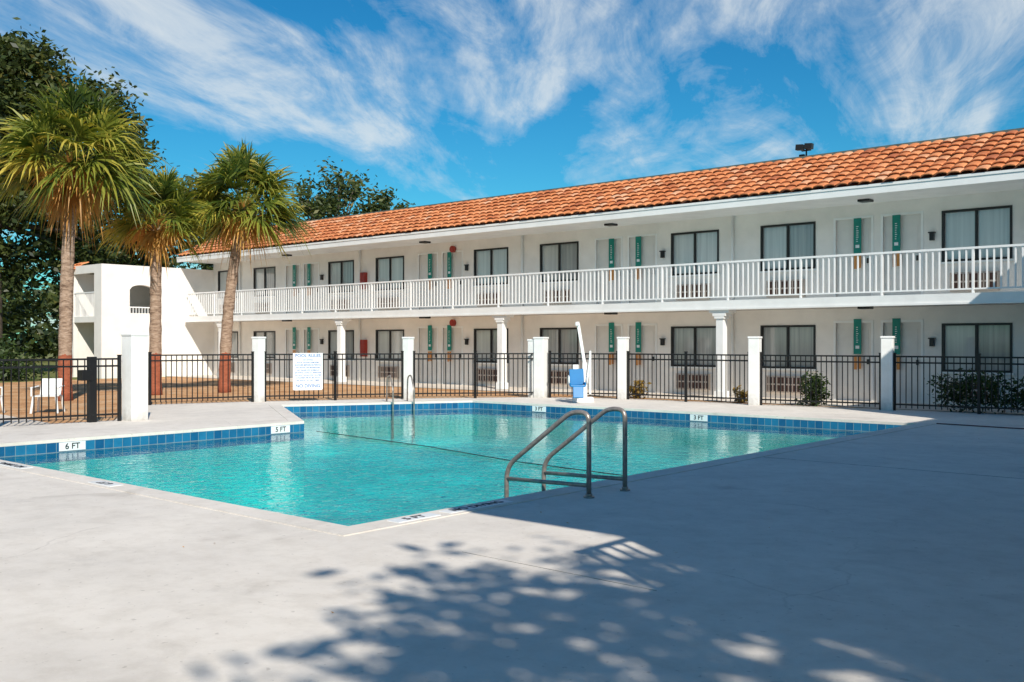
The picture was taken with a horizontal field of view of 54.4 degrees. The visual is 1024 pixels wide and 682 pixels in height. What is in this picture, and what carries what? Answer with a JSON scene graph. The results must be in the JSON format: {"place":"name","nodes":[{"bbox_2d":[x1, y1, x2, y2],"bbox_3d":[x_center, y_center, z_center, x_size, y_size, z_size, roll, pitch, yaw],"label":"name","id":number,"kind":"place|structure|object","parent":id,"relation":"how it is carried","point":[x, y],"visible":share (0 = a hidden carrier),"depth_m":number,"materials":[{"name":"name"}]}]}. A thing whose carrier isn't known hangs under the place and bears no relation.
{"place":"outdoors","nodes":[
{"label":"outdoors","id":0,"kind":"place"},
{"bbox_2d":[0,414,48,425],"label":"garden path","id":1,"kind":"structure","parent":0,"point":[16,423],"depth_m":19.06,"materials":[{"name":"concrete"}]},
{"bbox_2d":[0,387,4,412],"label":"patio chair","id":2,"kind":"object","parent":1,"relation":"on","point":[1,397],"visible":0.77,"depth_m":21.59,"materials":[{"name":"white plastic"}]},
{"bbox_2d":[0,347,1020,414],"bbox_3d":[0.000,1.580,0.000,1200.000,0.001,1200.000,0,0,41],"label":"ground","id":3,"kind":"structure","parent":0,"point":[51,374],"depth_m":41.95,"materials":[{"name":"brown soil"}]},
{"bbox_2d":[0,334,55,381],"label":"shrub","id":4,"kind":"object","parent":3,"relation":"on","point":[6,351],"visible":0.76,"depth_m":39.20,"materials":[{"name":"green plant"}]},
{"bbox_2d":[2,263,59,361],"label":"tree line","id":5,"kind":"object","parent":3,"relation":"on","point":[45,345],"visible":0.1,"depth_m":76.12,"materials":[{"name":"green plant"}]},
{"bbox_2d":[0,17,179,374],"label":"oak tree","id":6,"kind":"object","parent":3,"relation":"on","point":[22,59],"visible":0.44,"depth_m":45.20,"materials":[{"name":"green plant"}]},
{"bbox_2d":[9,157,260,293],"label":"oak tree","id":7,"kind":"object","parent":3,"relation":"on","point":[204,266],"visible":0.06,"depth_m":51.77,"materials":[{"name":"green plant"}]},
{"bbox_2d":[60,262,212,378],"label":"stair block","id":8,"kind":"structure","parent":3,"relation":"on","point":[111,303],"depth_m":43.80,"materials":[{"name":"white paint"}]},
{"bbox_2d":[279,156,415,220],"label":"oak tree","id":9,"kind":"object","parent":3,"relation":"on","point":[328,206],"visible":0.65,"depth_m":69.15,"materials":[{"name":"green plant"}]},
{"bbox_2d":[0,377,875,425],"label":"pine straw bed","id":10,"kind":"object","parent":3,"relation":"on","point":[7,388],"visible":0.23,"depth_m":28.64,"materials":[{"name":"brown plant"}]},
{"bbox_2d":[30,378,64,413],"bbox_3d":[-10.123,1.199,21.723,0.590,0.744,0.629,0,0,-10],"label":"patio chair","id":11,"kind":"object","parent":10,"relation":"on","point":[52,385],"visible":0.81,"depth_m":21.91,"materials":[{"name":"white plastic"}]},
{"bbox_2d":[0,71,171,400],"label":"palm tree","id":12,"kind":"object","parent":10,"relation":"on","point":[70,121],"visible":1,"depth_m":25.96,"materials":[{"name":"green plant"}]},
{"bbox_2d":[94,165,223,394],"bbox_3d":[-10.245,-1.782,28.834,3.746,6.765,3.374,0,0,26],"label":"palm tree","id":13,"kind":"object","parent":10,"relation":"on","point":[158,238],"visible":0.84,"depth_m":28.70,"materials":[{"name":"green plant"}]},
{"bbox_2d":[173,140,318,392],"bbox_3d":[-8.228,-2.342,30.324,4.424,7.886,4.614,0,0,16],"label":"palm tree","id":14,"kind":"object","parent":10,"relation":"on","point":[241,221],"visible":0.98,"depth_m":29.92,"materials":[{"name":"green plant"}]},
{"bbox_2d":[629,380,650,398],"bbox_3d":[3.467,1.348,27.189,0.660,0.599,0.812,0,0,-28],"label":"shrub","id":15,"kind":"object","parent":10,"relation":"on","point":[637,389],"visible":0.69,"depth_m":27.10,"materials":[{"name":"yellow plant"}]},
{"bbox_2d":[732,385,747,402],"bbox_3d":[5.846,1.432,25.238,0.517,0.629,0.651,0,0,13],"label":"shrub","id":16,"kind":"object","parent":10,"relation":"on","point":[741,395],"visible":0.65,"depth_m":25.12,"materials":[{"name":"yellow plant"}]},
{"bbox_2d":[794,369,830,405],"bbox_3d":[7.293,1.204,23.890,0.992,1.070,1.029,0,0,41],"label":"shrub","id":17,"kind":"object","parent":10,"relation":"on","point":[813,388],"visible":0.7,"depth_m":23.82,"materials":[{"name":"green plant"}]},
{"bbox_2d":[213,189,1023,407],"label":"walls","id":18,"kind":"structure","parent":3,"relation":"on","point":[747,323],"depth_m":29.57,"materials":[{"name":"white paint"}]},
{"bbox_2d":[360,246,455,356],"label":"fire cabinets and bells","id":19,"kind":"object","parent":18,"relation":"attached to","point":[363,343],"visible":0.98,"depth_m":38.54,"materials":[{"name":"red paint"}]},
{"bbox_2d":[239,216,733,395],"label":"downpipes","id":20,"kind":"object","parent":18,"relation":"attached to","point":[732,316],"visible":0.7,"depth_m":33.29,"materials":[{"name":"white metal"}]},
{"bbox_2d":[176,168,1023,321],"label":"balcony slab and fascia","id":21,"kind":"structure","parent":18,"relation":"attached to","point":[986,182],"depth_m":27.65,"materials":[{"name":"white paint"}]},
{"bbox_2d":[282,198,873,321],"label":"ceiling lamps","id":22,"kind":"object","parent":21,"relation":"hanging from","point":[858,200],"visible":0.86,"depth_m":29.94,"materials":[{"name":"brown metal"}]},
{"bbox_2d":[187,244,1023,316],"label":"balcony railing","id":23,"kind":"object","parent":21,"relation":"on","point":[800,294],"visible":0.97,"depth_m":28.62,"materials":[{"name":"white metal"}]},
{"bbox_2d":[179,127,1023,256],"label":"roof deck","id":24,"kind":"structure","parent":18,"relation":"on","point":[809,189],"depth_m":27.81,"materials":[{"name":"tile"}]},
{"bbox_2d":[177,129,1023,255],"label":"roof tiles","id":25,"kind":"object","parent":24,"relation":"on","point":[960,168],"visible":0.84,"depth_m":28.11,"materials":[{"name":"orange tile"}]},
{"bbox_2d":[795,143,813,156],"bbox_3d":[8.156,-5.164,27.686,0.493,0.629,0.240,0,0,41],"label":"flood light","id":26,"kind":"object","parent":25,"relation":"on","point":[804,146],"visible":0.89,"depth_m":27.64,"materials":[{"name":"brown metal"}]},
{"bbox_2d":[219,271,999,399],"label":"ac units","id":27,"kind":"object","parent":18,"relation":"attached to","point":[983,279],"visible":0.47,"depth_m":28.81},
{"bbox_2d":[285,211,935,402],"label":"doors","id":28,"kind":"structure","parent":18,"relation":"attached to","point":[911,331],"depth_m":29.88,"materials":[{"name":"paint"}]},
{"bbox_2d":[293,215,899,369],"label":"door signs","id":29,"kind":"object","parent":28,"relation":"attached to","point":[895,247],"depth_m":30.26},
{"bbox_2d":[216,205,1014,374],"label":"window frames","id":30,"kind":"structure","parent":18,"relation":"attached to","point":[944,370],"depth_m":28.77,"materials":[{"name":"black metal"}]},
{"bbox_2d":[220,208,1009,370],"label":"window panes","id":31,"kind":"object","parent":30,"relation":"in","point":[993,229],"visible":0.71,"depth_m":28.62,"materials":[{"name":"glass"}]},
{"bbox_2d":[924,368,1023,413],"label":"hedge","id":32,"kind":"object","parent":3,"relation":"on","point":[988,389],"visible":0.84,"depth_m":21.49,"materials":[{"name":"green plant"}]},
{"bbox_2d":[0,397,1023,681],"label":"pool deck","id":33,"kind":"structure","parent":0,"point":[802,567],"depth_m":6.53,"materials":[{"name":"concrete"}]},
{"bbox_2d":[0,355,120,423],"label":"iron fence","id":34,"kind":"object","parent":33,"relation":"on","point":[118,366],"visible":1,"depth_m":18.55,"materials":[{"name":"black metal"}]},
{"bbox_2d":[78,357,96,422],"bbox_3d":[-8.074,0.925,18.944,0.180,1.250,0.300,0,0,41],"label":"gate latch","id":35,"kind":"object","parent":34,"relation":"attached to","point":[89,375],"visible":1,"depth_m":18.93,"materials":[{"name":"black metal"}]},
{"bbox_2d":[121,333,148,420],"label":"fence pillar","id":36,"kind":"structure","parent":33,"relation":"on","point":[134,376],"depth_m":19.34,"materials":[{"name":"white paint"}]},
{"bbox_2d":[148,351,253,404],"bbox_3d":[-7.668,0.907,24.678,2.588,1.285,0.089,0,0,-30],"label":"iron fence","id":37,"kind":"object","parent":33,"relation":"on","point":[197,360],"visible":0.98,"depth_m":24.61,"materials":[{"name":"black metal"}]},
{"bbox_2d":[251,337,265,401],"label":"fence pillar","id":38,"kind":"structure","parent":33,"relation":"on","point":[258,346],"depth_m":25.27,"materials":[{"name":"white paint"}]},
{"bbox_2d":[264,351,403,401],"bbox_3d":[-4.619,0.907,26.026,3.690,1.285,0.095,0,0,-19],"label":"iron fence","id":39,"kind":"object","parent":33,"relation":"on","point":[335,394],"visible":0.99,"depth_m":26.10,"materials":[{"name":"black metal"}]},
{"bbox_2d":[293,353,322,389],"bbox_3d":[-5.276,0.790,25.732,0.760,0.960,0.019,0,0,-19],"label":"pool rules sign","id":40,"kind":"object","parent":39,"relation":"attached to","point":[307,371],"visible":1,"depth_m":25.73,"materials":[{"name":"white plastic"}]},
{"bbox_2d":[386,375,414,431],"bbox_3d":[-2.839,1.653,25.288,0.578,1.593,0.718,0,0,-21],"label":"pool ladder","id":41,"kind":"object","parent":33,"relation":"on","point":[388,376],"visible":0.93,"depth_m":25.08,"materials":[{"name":"metal"}]},
{"bbox_2d":[402,337,413,398],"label":"fence pillar","id":42,"kind":"structure","parent":33,"relation":"on","point":[408,346],"depth_m":26.58,"materials":[{"name":"white paint"}]},
{"bbox_2d":[0,400,935,535],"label":"swimming pool","id":43,"kind":"structure","parent":33,"relation":"in","point":[345,469],"depth_m":17.75,"materials":[{"name":"concrete"}]},
{"bbox_2d":[413,351,533,397],"bbox_3d":[-0.995,0.907,26.968,3.422,1.285,0.098,0,0,-9],"label":"iron fence","id":44,"kind":"object","parent":33,"relation":"on","point":[475,392],"visible":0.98,"depth_m":26.95,"materials":[{"name":"black metal"}]},
{"bbox_2d":[527,339,533,397],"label":"fence pillar","id":45,"kind":"structure","parent":33,"relation":"on","point":[530,345],"depth_m":27.30,"materials":[{"name":"white paint"}]},
{"bbox_2d":[533,337,548,397],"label":"fence pillar","id":46,"kind":"structure","parent":33,"relation":"on","point":[540,367],"depth_m":27.13,"materials":[{"name":"white paint"}]},
{"bbox_2d":[504,407,629,498],"bbox_3d":[0.565,1.567,10.433,1.175,1.765,0.730,0,0,41],"label":"pool handrail","id":47,"kind":"object","parent":33,"relation":"on","point":[588,476],"visible":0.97,"depth_m":10.30,"materials":[{"name":"metal"}]},
{"bbox_2d":[568,322,593,401],"bbox_3d":[1.735,0.528,25.101,0.656,2.043,1.012,0,0,0],"label":"pool lift","id":48,"kind":"object","parent":33,"relation":"on","point":[577,380],"visible":1,"depth_m":25.14,"materials":[{"name":"white paint"}]},
{"bbox_2d":[548,351,616,398],"bbox_3d":[1.926,0.907,26.890,1.977,1.285,0.092,0,0,18],"label":"iron fence","id":49,"kind":"object","parent":33,"relation":"on","point":[549,372],"visible":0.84,"depth_m":26.97,"materials":[{"name":"black metal"}]},
{"bbox_2d":[617,337,629,398],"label":"fence pillar","id":50,"kind":"structure","parent":33,"relation":"on","point":[622,345],"depth_m":26.44,"materials":[{"name":"white paint"}]},
{"bbox_2d":[626,351,747,401],"bbox_3d":[4.425,0.907,25.334,3.573,1.285,0.072,0,0,40],"label":"iron fence","id":51,"kind":"object","parent":33,"relation":"on","point":[685,360],"visible":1,"depth_m":25.31,"materials":[{"name":"black metal"}]},
{"bbox_2d":[747,336,761,404],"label":"fence pillar","id":52,"kind":"structure","parent":33,"relation":"on","point":[754,346],"depth_m":24.00,"materials":[{"name":"white paint"}]},
{"bbox_2d":[760,352,880,409],"bbox_3d":[7.148,0.907,23.206,2.891,1.285,0.076,0,0,36],"label":"iron fence","id":53,"kind":"object","parent":33,"relation":"on","point":[826,361],"visible":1,"depth_m":23.11,"materials":[{"name":"black metal"}]},
{"bbox_2d":[880,336,894,410],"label":"fence pillar","id":54,"kind":"structure","parent":33,"relation":"on","point":[887,347],"depth_m":22.19,"materials":[{"name":"white paint"}]},
{"bbox_2d":[893,353,1023,413],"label":"iron fence","id":55,"kind":"object","parent":33,"relation":"on","point":[979,364],"visible":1,"depth_m":21.41,"materials":[{"name":"black metal"}]},
{"bbox_2d":[936,423,1023,428],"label":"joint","id":56,"kind":"object","parent":33,"relation":"on","point":[980,426],"visible":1,"depth_m":17.95,"materials":[{"name":"grey concrete"}]},
{"bbox_2d":[0,0,1023,341],"label":"sky","id":57,"kind":"structure","parent":0,"point":[441,101],"materials":[{"name":"blue"}]},
{"bbox_2d":[172,375,1023,414],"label":"walkway","id":58,"kind":"structure","parent":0,"point":[1007,411],"depth_m":28.42,"materials":[{"name":"concrete"}]},
{"bbox_2d":[215,309,735,398],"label":"columns","id":59,"kind":"structure","parent":58,"relation":"on","point":[721,317],"depth_m":32.07,"materials":[{"name":"white paint"}]},
{"bbox_2d":[464,457,1021,590],"bbox_3d":[4.157,1.549,7.949,8.250,0.004,6.975,0,0,41],"label":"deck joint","id":60,"kind":"object","parent":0,"point":[656,590],"visible":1,"depth_m":7.08,"materials":[{"name":"grey concrete"}]}
]}

